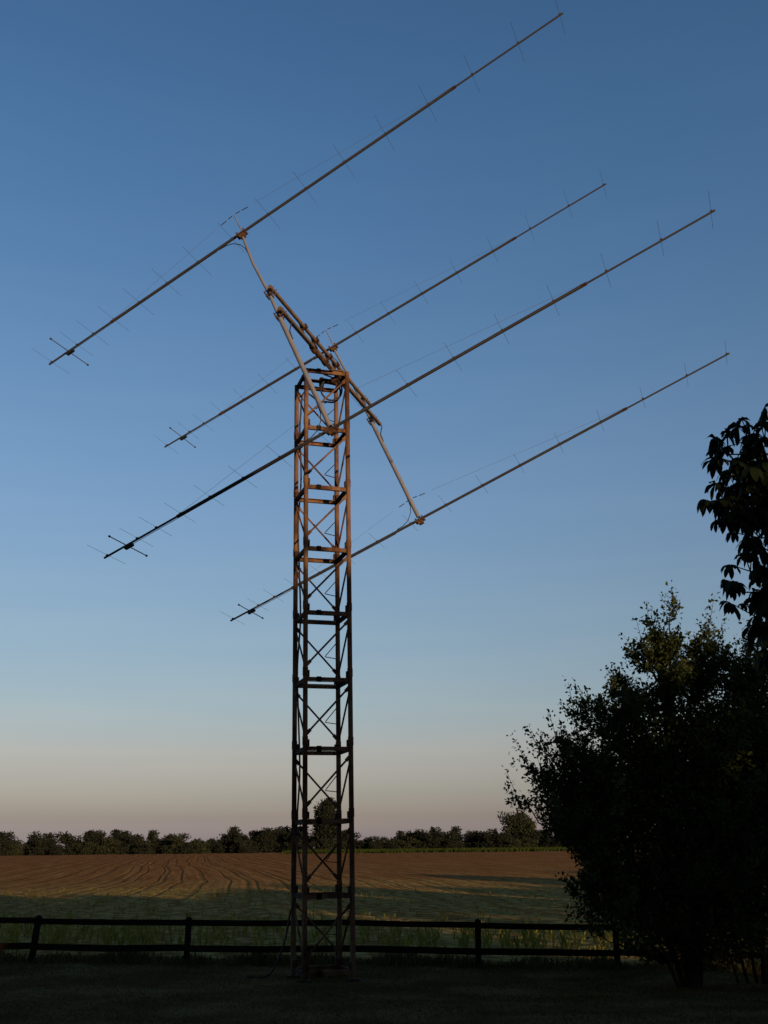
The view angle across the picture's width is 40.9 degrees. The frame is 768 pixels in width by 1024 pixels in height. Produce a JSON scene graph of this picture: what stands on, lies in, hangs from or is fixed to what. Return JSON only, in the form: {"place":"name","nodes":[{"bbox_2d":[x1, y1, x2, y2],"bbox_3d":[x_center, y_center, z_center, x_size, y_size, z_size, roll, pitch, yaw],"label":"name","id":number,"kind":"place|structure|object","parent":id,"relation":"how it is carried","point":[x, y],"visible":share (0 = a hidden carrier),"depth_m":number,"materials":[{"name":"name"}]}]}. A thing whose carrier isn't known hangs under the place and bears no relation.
{"place":"outdoors","nodes":[
{"label":"outdoors","id":0,"kind":"place"},
{"bbox_2d":[0,850,767,963],"bbox_3d":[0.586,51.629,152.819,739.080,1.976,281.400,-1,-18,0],"label":"field","id":1,"kind":"structure","parent":0,"point":[500,876],"depth_m":54.98,"materials":[{"name":"soil"}]},
{"bbox_2d":[49,846,63,854],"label":"hawthorn tree","id":2,"kind":"object","parent":1,"relation":"on","point":[54,851],"visible":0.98,"depth_m":282.55,"materials":[{"name":"green plant"}]},
{"bbox_2d":[135,843,151,853],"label":"hawthorn tree","id":3,"kind":"object","parent":1,"relation":"on","point":[145,849],"visible":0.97,"depth_m":285.84,"materials":[{"name":"green plant"}]},
{"bbox_2d":[161,835,185,853],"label":"hawthorn tree","id":4,"kind":"object","parent":1,"relation":"on","point":[176,841],"visible":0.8,"depth_m":285.67,"materials":[{"name":"green plant"}]},
{"bbox_2d":[178,843,195,853],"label":"hawthorn tree","id":5,"kind":"object","parent":1,"relation":"on","point":[187,849],"visible":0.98,"depth_m":282.75,"materials":[{"name":"green plant"}]},
{"bbox_2d":[194,841,209,853],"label":"hawthorn tree","id":6,"kind":"object","parent":1,"relation":"on","point":[199,848],"visible":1,"depth_m":284.12,"materials":[{"name":"green plant"}]},
{"bbox_2d":[238,844,251,852],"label":"hawthorn tree","id":7,"kind":"object","parent":1,"relation":"on","point":[243,849],"visible":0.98,"depth_m":282.05,"materials":[{"name":"green plant"}]},
{"bbox_2d":[309,797,341,849],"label":"broadleaf tree","id":8,"kind":"object","parent":1,"relation":"on","point":[326,808],"visible":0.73,"depth_m":287.23,"materials":[{"name":"green plant"}]},
{"bbox_2d":[317,840,335,849],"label":"hawthorn tree","id":9,"kind":"object","parent":1,"relation":"on","point":[329,843],"visible":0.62,"depth_m":285.97,"materials":[{"name":"green plant"}]},
{"bbox_2d":[367,841,381,848],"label":"hawthorn tree","id":10,"kind":"object","parent":1,"relation":"on","point":[371,844],"visible":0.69,"depth_m":285.21,"materials":[{"name":"green plant"}]},
{"bbox_2d":[0,886,766,960],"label":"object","id":11,"kind":"object","parent":1,"relation":"on","point":[53,938],"visible":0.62,"depth_m":21.78,"materials":[{"name":"green plant"}]},
{"bbox_2d":[385,840,399,848],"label":"hawthorn tree","id":12,"kind":"object","parent":1,"relation":"on","point":[391,844],"visible":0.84,"depth_m":285.50,"materials":[{"name":"green plant"}]},
{"bbox_2d":[415,840,429,848],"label":"hawthorn tree","id":13,"kind":"object","parent":1,"relation":"on","point":[422,845],"visible":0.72,"depth_m":286.39,"materials":[{"name":"green plant"}]},
{"bbox_2d":[443,839,458,848],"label":"hawthorn tree","id":14,"kind":"object","parent":1,"relation":"on","point":[448,844],"visible":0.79,"depth_m":283.74,"materials":[{"name":"green plant"}]},
{"bbox_2d":[282,845,687,853],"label":"crop","id":15,"kind":"object","parent":1,"relation":"on","point":[473,849],"visible":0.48,"depth_m":247.26,"materials":[{"name":"brown plant"}]},
{"bbox_2d":[484,833,505,847],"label":"broadleaf tree","id":16,"kind":"object","parent":1,"relation":"on","point":[489,842],"visible":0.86,"depth_m":286.14,"materials":[{"name":"green plant"}]},
{"bbox_2d":[494,832,511,847],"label":"broadleaf tree","id":17,"kind":"object","parent":1,"relation":"on","point":[499,842],"visible":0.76,"depth_m":286.18,"materials":[{"name":"green plant"}]},
{"bbox_2d":[553,839,564,846],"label":"hawthorn tree","id":18,"kind":"object","parent":1,"relation":"on","point":[555,845],"visible":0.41,"depth_m":286.21,"materials":[{"name":"green plant"}]},
{"bbox_2d":[0,959,767,1023],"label":"lawn","id":19,"kind":"structure","parent":0,"point":[206,1014],"depth_m":14.13,"materials":[{"name":"green plant"}]},
{"bbox_2d":[285,368,360,982],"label":"lattice tower","id":20,"kind":"structure","parent":19,"relation":"on","point":[305,895],"depth_m":17.87,"materials":[{"name":"metal"}]},
{"bbox_2d":[247,374,342,977],"bbox_3d":[-1.463,2.466,18.304,1.551,10.664,0.532,-5,-19,13],"label":"coax cable","id":21,"kind":"object","parent":20,"relation":"attached to","point":[334,401],"visible":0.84,"depth_m":18.21,"materials":[{"name":"black plastic"}]},
{"bbox_2d":[242,236,419,517],"bbox_3d":[-0.944,-2.449,19.691,1.967,4.365,4.962,-7,-19,19],"label":"antenna frame","id":22,"kind":"object","parent":20,"relation":"attached to","point":[358,395],"visible":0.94,"depth_m":18.84,"materials":[{"name":"metal"}]},
{"bbox_2d":[33,0,564,372],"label":"yagi antenna","id":23,"kind":"object","parent":22,"relation":"attached to","point":[241,233],"visible":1,"depth_m":18.64,"materials":[{"name":"metal"}]},
{"bbox_2d":[155,172,606,453],"bbox_3d":[-0.131,-4.154,22.448,11.184,1.121,1.151,-29,-27,8],"label":"yagi antenna","id":24,"kind":"object","parent":22,"relation":"attached to","point":[331,349],"visible":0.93,"depth_m":22.52,"materials":[{"name":"grey metal"}]},
{"bbox_2d":[92,191,714,563],"bbox_3d":[0.041,-2.080,16.482,11.184,0.705,1.151,-29,-27,10],"label":"yagi antenna","id":25,"kind":"object","parent":22,"relation":"attached to","point":[332,430],"visible":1,"depth_m":16.45,"materials":[{"name":"grey metal"}]},
{"bbox_2d":[225,343,729,624],"bbox_3d":[1.609,-0.589,20.494,11.184,0.705,1.151,-28,-27,9],"label":"yagi antenna","id":26,"kind":"object","parent":22,"relation":"attached to","point":[420,520],"visible":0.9,"depth_m":20.42,"materials":[{"name":"grey metal"}]},
{"bbox_2d":[0,915,767,968],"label":"wooden fence","id":27,"kind":"object","parent":19,"relation":"on","point":[187,947],"visible":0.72,"depth_m":18.44,"materials":[{"name":"black wood"}]},
{"bbox_2d":[502,580,767,987],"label":"pear tree","id":28,"kind":"object","parent":19,"relation":"on","point":[654,783],"visible":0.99,"depth_m":15.78,"materials":[{"name":"green plant"}]},
{"bbox_2d":[688,620,767,983],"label":"hazel tree","id":29,"kind":"object","parent":19,"relation":"on","point":[759,678],"visible":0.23,"depth_m":16.95,"materials":[{"name":"green plant"}]},
{"bbox_2d":[697,403,767,671],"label":"chestnut tree","id":30,"kind":"object","parent":19,"relation":"on","point":[736,508],"visible":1,"depth_m":5.81,"materials":[{"name":"green plant"}]},
{"bbox_2d":[0,0,767,848],"label":"sky","id":31,"kind":"structure","parent":0,"point":[131,131],"materials":[{"name":"blue"}]},
{"bbox_3d":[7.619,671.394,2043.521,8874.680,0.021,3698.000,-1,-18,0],"label":"far ground","id":32,"kind":"structure","parent":0,"visible":0},
{"bbox_2d":[0,842,9,855],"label":"hawthorn tree","id":33,"kind":"object","parent":32,"relation":"on","point":[3,853],"visible":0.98,"depth_m":290.07,"materials":[{"name":"green plant"}]},
{"bbox_2d":[0,831,16,851],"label":"broadleaf tree","id":34,"kind":"object","parent":32,"relation":"on","point":[4,836],"visible":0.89,"depth_m":292.05,"materials":[{"name":"green plant"}]},
{"bbox_2d":[8,836,18,841],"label":"broadleaf tree","id":35,"kind":"object","parent":32,"relation":"on","point":[12,838],"visible":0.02,"depth_m":299.15,"materials":[{"name":"green plant"}]},
{"bbox_2d":[6,843,25,855],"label":"hawthorn tree","id":36,"kind":"object","parent":32,"relation":"on","point":[17,850],"visible":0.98,"depth_m":290.04,"materials":[{"name":"green plant"}]},
{"bbox_2d":[14,840,25,851],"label":"hawthorn tree","id":37,"kind":"object","parent":32,"relation":"on","point":[19,842],"visible":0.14,"depth_m":294.35,"materials":[{"name":"green plant"}]},
{"bbox_2d":[21,842,30,854],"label":"hawthorn tree","id":38,"kind":"object","parent":32,"relation":"on","point":[25,844],"visible":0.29,"depth_m":295.60,"materials":[{"name":"green plant"}]},
{"bbox_2d":[28,839,51,854],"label":"hawthorn tree","id":39,"kind":"object","parent":32,"relation":"on","point":[37,850],"visible":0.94,"depth_m":287.10,"materials":[{"name":"green plant"}]},
{"bbox_2d":[26,831,58,854],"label":"broadleaf tree","id":40,"kind":"object","parent":32,"relation":"on","point":[50,836],"visible":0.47,"depth_m":291.49,"materials":[{"name":"green plant"}]},
{"bbox_2d":[39,838,64,854],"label":"broadleaf tree","id":41,"kind":"object","parent":32,"relation":"on","point":[45,841],"visible":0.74,"depth_m":287.96,"materials":[{"name":"green plant"}]},
{"bbox_2d":[47,844,63,854],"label":"hawthorn tree","id":42,"kind":"object","parent":32,"relation":"on","point":[54,845],"visible":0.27,"depth_m":286.74,"materials":[{"name":"green plant"}]},
{"bbox_2d":[55,831,80,854],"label":"broadleaf tree","id":43,"kind":"object","parent":32,"relation":"on","point":[70,846],"visible":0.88,"depth_m":291.49,"materials":[{"name":"green plant"}]},
{"bbox_2d":[74,840,83,853],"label":"hawthorn tree","id":44,"kind":"object","parent":32,"relation":"on","point":[80,843],"visible":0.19,"depth_m":291.81,"materials":[{"name":"green plant"}]},
{"bbox_2d":[80,842,99,854],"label":"hawthorn tree","id":45,"kind":"object","parent":32,"relation":"on","point":[84,851],"visible":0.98,"depth_m":288.04,"materials":[{"name":"green plant"}]},
{"bbox_2d":[75,832,108,854],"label":"broadleaf tree","id":46,"kind":"object","parent":32,"relation":"on","point":[88,839],"visible":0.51,"depth_m":291.87,"materials":[{"name":"green plant"}]},
{"bbox_2d":[83,829,102,837],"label":"broadleaf tree","id":47,"kind":"object","parent":32,"relation":"on","point":[89,832],"visible":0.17,"depth_m":302.93,"materials":[{"name":"green plant"}]},
{"bbox_2d":[90,830,105,840],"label":"broadleaf tree","id":48,"kind":"object","parent":32,"relation":"on","point":[94,834],"visible":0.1,"depth_m":301.66,"materials":[{"name":"green plant"}]},
{"bbox_2d":[94,837,120,854],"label":"hawthorn tree","id":49,"kind":"object","parent":32,"relation":"on","point":[106,847],"visible":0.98,"depth_m":287.00,"materials":[{"name":"green plant"}]},
{"bbox_2d":[107,829,122,846],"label":"broadleaf tree","id":50,"kind":"object","parent":32,"relation":"on","point":[115,835],"visible":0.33,"depth_m":300.22,"materials":[{"name":"green plant"}]},
{"bbox_2d":[111,840,129,853],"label":"hawthorn tree","id":51,"kind":"object","parent":32,"relation":"on","point":[123,849],"visible":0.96,"depth_m":288.75,"materials":[{"name":"green plant"}]},
{"bbox_2d":[112,830,131,846],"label":"broadleaf tree","id":52,"kind":"object","parent":32,"relation":"on","point":[125,834],"visible":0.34,"depth_m":300.91,"materials":[{"name":"green plant"}]},
{"bbox_2d":[127,837,139,853],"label":"broadleaf tree","id":53,"kind":"object","parent":32,"relation":"on","point":[132,842],"visible":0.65,"depth_m":291.99,"materials":[{"name":"green plant"}]},
{"bbox_2d":[121,833,148,853],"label":"broadleaf tree","id":54,"kind":"object","parent":32,"relation":"on","point":[135,836],"visible":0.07,"depth_m":297.33,"materials":[{"name":"green plant"}]},
{"bbox_2d":[130,838,151,853],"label":"hawthorn tree","id":55,"kind":"object","parent":32,"relation":"on","point":[141,840],"visible":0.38,"depth_m":290.18,"materials":[{"name":"green plant"}]},
{"bbox_2d":[146,829,159,853],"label":"broadleaf tree","id":56,"kind":"object","parent":32,"relation":"on","point":[152,837],"visible":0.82,"depth_m":292.30,"materials":[{"name":"green plant"}]},
{"bbox_2d":[150,833,174,853],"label":"broadleaf tree","id":57,"kind":"object","parent":32,"relation":"on","point":[159,844],"visible":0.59,"depth_m":292.60,"materials":[{"name":"green plant"}]},
{"bbox_2d":[162,843,170,853],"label":"hawthorn tree","id":58,"kind":"object","parent":32,"relation":"on","point":[168,844],"visible":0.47,"depth_m":288.40,"materials":[{"name":"green plant"}]},
{"bbox_2d":[158,837,182,852],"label":"hawthorn tree","id":59,"kind":"object","parent":32,"relation":"on","point":[165,841],"visible":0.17,"depth_m":291.25,"materials":[{"name":"green plant"}]},
{"bbox_2d":[170,832,191,842],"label":"broadleaf tree","id":60,"kind":"object","parent":32,"relation":"on","point":[182,836],"visible":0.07,"depth_m":304.22,"materials":[{"name":"green plant"}]},
{"bbox_2d":[190,838,201,853],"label":"hawthorn tree","id":61,"kind":"object","parent":32,"relation":"on","point":[195,842],"visible":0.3,"depth_m":288.36,"materials":[{"name":"green plant"}]},
{"bbox_2d":[198,838,213,852],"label":"hawthorn tree","id":62,"kind":"object","parent":32,"relation":"on","point":[209,845],"visible":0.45,"depth_m":292.43,"materials":[{"name":"green plant"}]},
{"bbox_2d":[210,838,223,852],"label":"broadleaf tree","id":63,"kind":"object","parent":32,"relation":"on","point":[214,843],"visible":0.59,"depth_m":292.74,"materials":[{"name":"green plant"}]},
{"bbox_2d":[214,843,226,852],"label":"hawthorn tree","id":64,"kind":"object","parent":32,"relation":"on","point":[219,849],"visible":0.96,"depth_m":289.38,"materials":[{"name":"green plant"}]},
{"bbox_2d":[220,835,228,852],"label":"broadleaf tree","id":65,"kind":"object","parent":32,"relation":"on","point":[223,837],"visible":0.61,"depth_m":294.04,"materials":[{"name":"green plant"}]},
{"bbox_2d":[223,826,240,852],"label":"broadleaf tree","id":66,"kind":"object","parent":32,"relation":"on","point":[233,833],"visible":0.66,"depth_m":291.97,"materials":[{"name":"green plant"}]},
{"bbox_2d":[229,833,253,852],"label":"broadleaf tree","id":67,"kind":"object","parent":32,"relation":"on","point":[241,840],"visible":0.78,"depth_m":286.35,"materials":[{"name":"green plant"}]},
{"bbox_2d":[246,840,258,852],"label":"hawthorn tree","id":68,"kind":"object","parent":32,"relation":"on","point":[255,848],"visible":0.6,"depth_m":289.11,"materials":[{"name":"green plant"}]},
{"bbox_2d":[248,830,261,852],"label":"broadleaf tree","id":69,"kind":"object","parent":32,"relation":"on","point":[253,834],"visible":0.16,"depth_m":296.70,"materials":[{"name":"green plant"}]},
{"bbox_2d":[250,832,270,852],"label":"broadleaf tree","id":70,"kind":"object","parent":32,"relation":"on","point":[257,837],"visible":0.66,"depth_m":291.69,"materials":[{"name":"green plant"}]},
{"bbox_2d":[257,827,277,852],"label":"broadleaf tree","id":71,"kind":"object","parent":32,"relation":"on","point":[269,843],"visible":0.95,"depth_m":291.68,"materials":[{"name":"green plant"}]},
{"bbox_2d":[264,829,284,852],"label":"broadleaf tree","id":72,"kind":"object","parent":32,"relation":"on","point":[274,833],"visible":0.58,"depth_m":293.87,"materials":[{"name":"green plant"}]},
{"bbox_2d":[272,826,287,852],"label":"broadleaf tree","id":73,"kind":"object","parent":32,"relation":"on","point":[284,831],"visible":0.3,"depth_m":294.16,"materials":[{"name":"green plant"}]},
{"bbox_2d":[277,830,290,852],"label":"broadleaf tree","id":74,"kind":"object","parent":32,"relation":"on","point":[288,836],"visible":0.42,"depth_m":290.82,"materials":[{"name":"green plant"}]},
{"bbox_2d":[287,825,308,836],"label":"broadleaf tree","id":75,"kind":"object","parent":32,"relation":"on","point":[299,828],"visible":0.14,"depth_m":303.54,"materials":[{"name":"green plant"}]},
{"bbox_2d":[286,829,313,849],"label":"broadleaf tree","id":76,"kind":"object","parent":32,"relation":"on","point":[299,841],"visible":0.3,"depth_m":287.88,"materials":[{"name":"green plant"}]},
{"bbox_2d":[341,830,348,842],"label":"broadleaf tree","id":77,"kind":"object","parent":32,"relation":"on","point":[343,832],"visible":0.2,"depth_m":303.58,"materials":[{"name":"green plant"}]},
{"bbox_2d":[341,832,360,845],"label":"broadleaf tree","id":78,"kind":"object","parent":32,"relation":"on","point":[356,834],"visible":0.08,"depth_m":304.84,"materials":[{"name":"green plant"}]},
{"bbox_2d":[354,839,365,849],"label":"hawthorn tree","id":79,"kind":"object","parent":32,"relation":"on","point":[358,842],"visible":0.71,"depth_m":289.63,"materials":[{"name":"green plant"}]},
{"bbox_2d":[358,837,371,848],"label":"hawthorn tree","id":80,"kind":"object","parent":32,"relation":"on","point":[365,843],"visible":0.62,"depth_m":288.95,"materials":[{"name":"green plant"}]},
{"bbox_2d":[368,835,388,848],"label":"broadleaf tree","id":81,"kind":"object","parent":32,"relation":"on","point":[383,840],"visible":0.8,"depth_m":286.74,"materials":[{"name":"green plant"}]},
{"bbox_2d":[393,830,404,839],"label":"broadleaf tree","id":82,"kind":"object","parent":32,"relation":"on","point":[399,834],"visible":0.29,"depth_m":300.78,"materials":[{"name":"green plant"}]},
{"bbox_2d":[398,833,411,845],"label":"broadleaf tree","id":83,"kind":"object","parent":32,"relation":"on","point":[405,837],"visible":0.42,"depth_m":291.62,"materials":[{"name":"green plant"}]},
{"bbox_2d":[399,839,413,848],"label":"hawthorn tree","id":84,"kind":"object","parent":32,"relation":"on","point":[405,844],"visible":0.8,"depth_m":288.22,"materials":[{"name":"green plant"}]},
{"bbox_2d":[403,830,419,843],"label":"broadleaf tree","id":85,"kind":"object","parent":32,"relation":"on","point":[409,833],"visible":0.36,"depth_m":292.04,"materials":[{"name":"green plant"}]},
{"bbox_2d":[406,837,422,848],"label":"hawthorn tree","id":86,"kind":"object","parent":32,"relation":"on","point":[412,840],"visible":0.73,"depth_m":288.03,"materials":[{"name":"green plant"}]},
{"bbox_2d":[411,829,426,845],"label":"broadleaf tree","id":87,"kind":"object","parent":32,"relation":"on","point":[415,834],"visible":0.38,"depth_m":290.27,"materials":[{"name":"green plant"}]},
{"bbox_2d":[418,830,444,848],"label":"broadleaf tree","id":88,"kind":"object","parent":32,"relation":"on","point":[433,841],"visible":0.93,"depth_m":286.19,"materials":[{"name":"green plant"}]},
{"bbox_2d":[429,826,441,835],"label":"broadleaf tree","id":89,"kind":"object","parent":32,"relation":"on","point":[434,829],"visible":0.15,"depth_m":300.36,"materials":[{"name":"green plant"}]},
{"bbox_2d":[438,831,464,847],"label":"broadleaf tree","id":90,"kind":"object","parent":32,"relation":"on","point":[448,834],"visible":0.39,"depth_m":288.19,"materials":[{"name":"green plant"}]},
{"bbox_2d":[451,826,464,843],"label":"broadleaf tree","id":91,"kind":"object","parent":32,"relation":"on","point":[455,829],"visible":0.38,"depth_m":298.36,"materials":[{"name":"green plant"}]},
{"bbox_2d":[453,838,466,848],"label":"hawthorn tree","id":92,"kind":"object","parent":32,"relation":"on","point":[458,840],"visible":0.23,"depth_m":292.00,"materials":[{"name":"green plant"}]},
{"bbox_2d":[461,833,473,846],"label":"broadleaf tree","id":93,"kind":"object","parent":32,"relation":"on","point":[465,839],"visible":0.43,"depth_m":295.85,"materials":[{"name":"green plant"}]},
{"bbox_2d":[463,831,485,847],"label":"broadleaf tree","id":94,"kind":"object","parent":32,"relation":"on","point":[474,836],"visible":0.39,"depth_m":293.83,"materials":[{"name":"green plant"}]},
{"bbox_2d":[475,831,494,847],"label":"broadleaf tree","id":95,"kind":"object","parent":32,"relation":"on","point":[484,836],"visible":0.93,"depth_m":288.08,"materials":[{"name":"green plant"}]},
{"bbox_2d":[486,828,497,836],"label":"broadleaf tree","id":96,"kind":"object","parent":32,"relation":"on","point":[494,831],"visible":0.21,"depth_m":297.72,"materials":[{"name":"green plant"}]},
{"bbox_2d":[504,829,519,845],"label":"broadleaf tree","id":97,"kind":"object","parent":32,"relation":"on","point":[512,834],"visible":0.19,"depth_m":292.91,"materials":[{"name":"green plant"}]},
{"bbox_2d":[497,810,537,842],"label":"broadleaf tree","id":98,"kind":"object","parent":32,"relation":"on","point":[518,822],"visible":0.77,"depth_m":295.82,"materials":[{"name":"green plant"}]},
{"bbox_2d":[510,830,535,844],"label":"broadleaf tree","id":99,"kind":"object","parent":32,"relation":"on","point":[521,835],"visible":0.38,"depth_m":291.19,"materials":[{"name":"green plant"}]},
{"bbox_2d":[529,829,550,847],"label":"broadleaf tree","id":100,"kind":"object","parent":32,"relation":"on","point":[538,834],"visible":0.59,"depth_m":292.04,"materials":[{"name":"green plant"}]},
{"bbox_2d":[541,838,554,846],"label":"hawthorn tree","id":101,"kind":"object","parent":32,"relation":"on","point":[547,843],"visible":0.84,"depth_m":288.30,"materials":[{"name":"green plant"}]}
]}

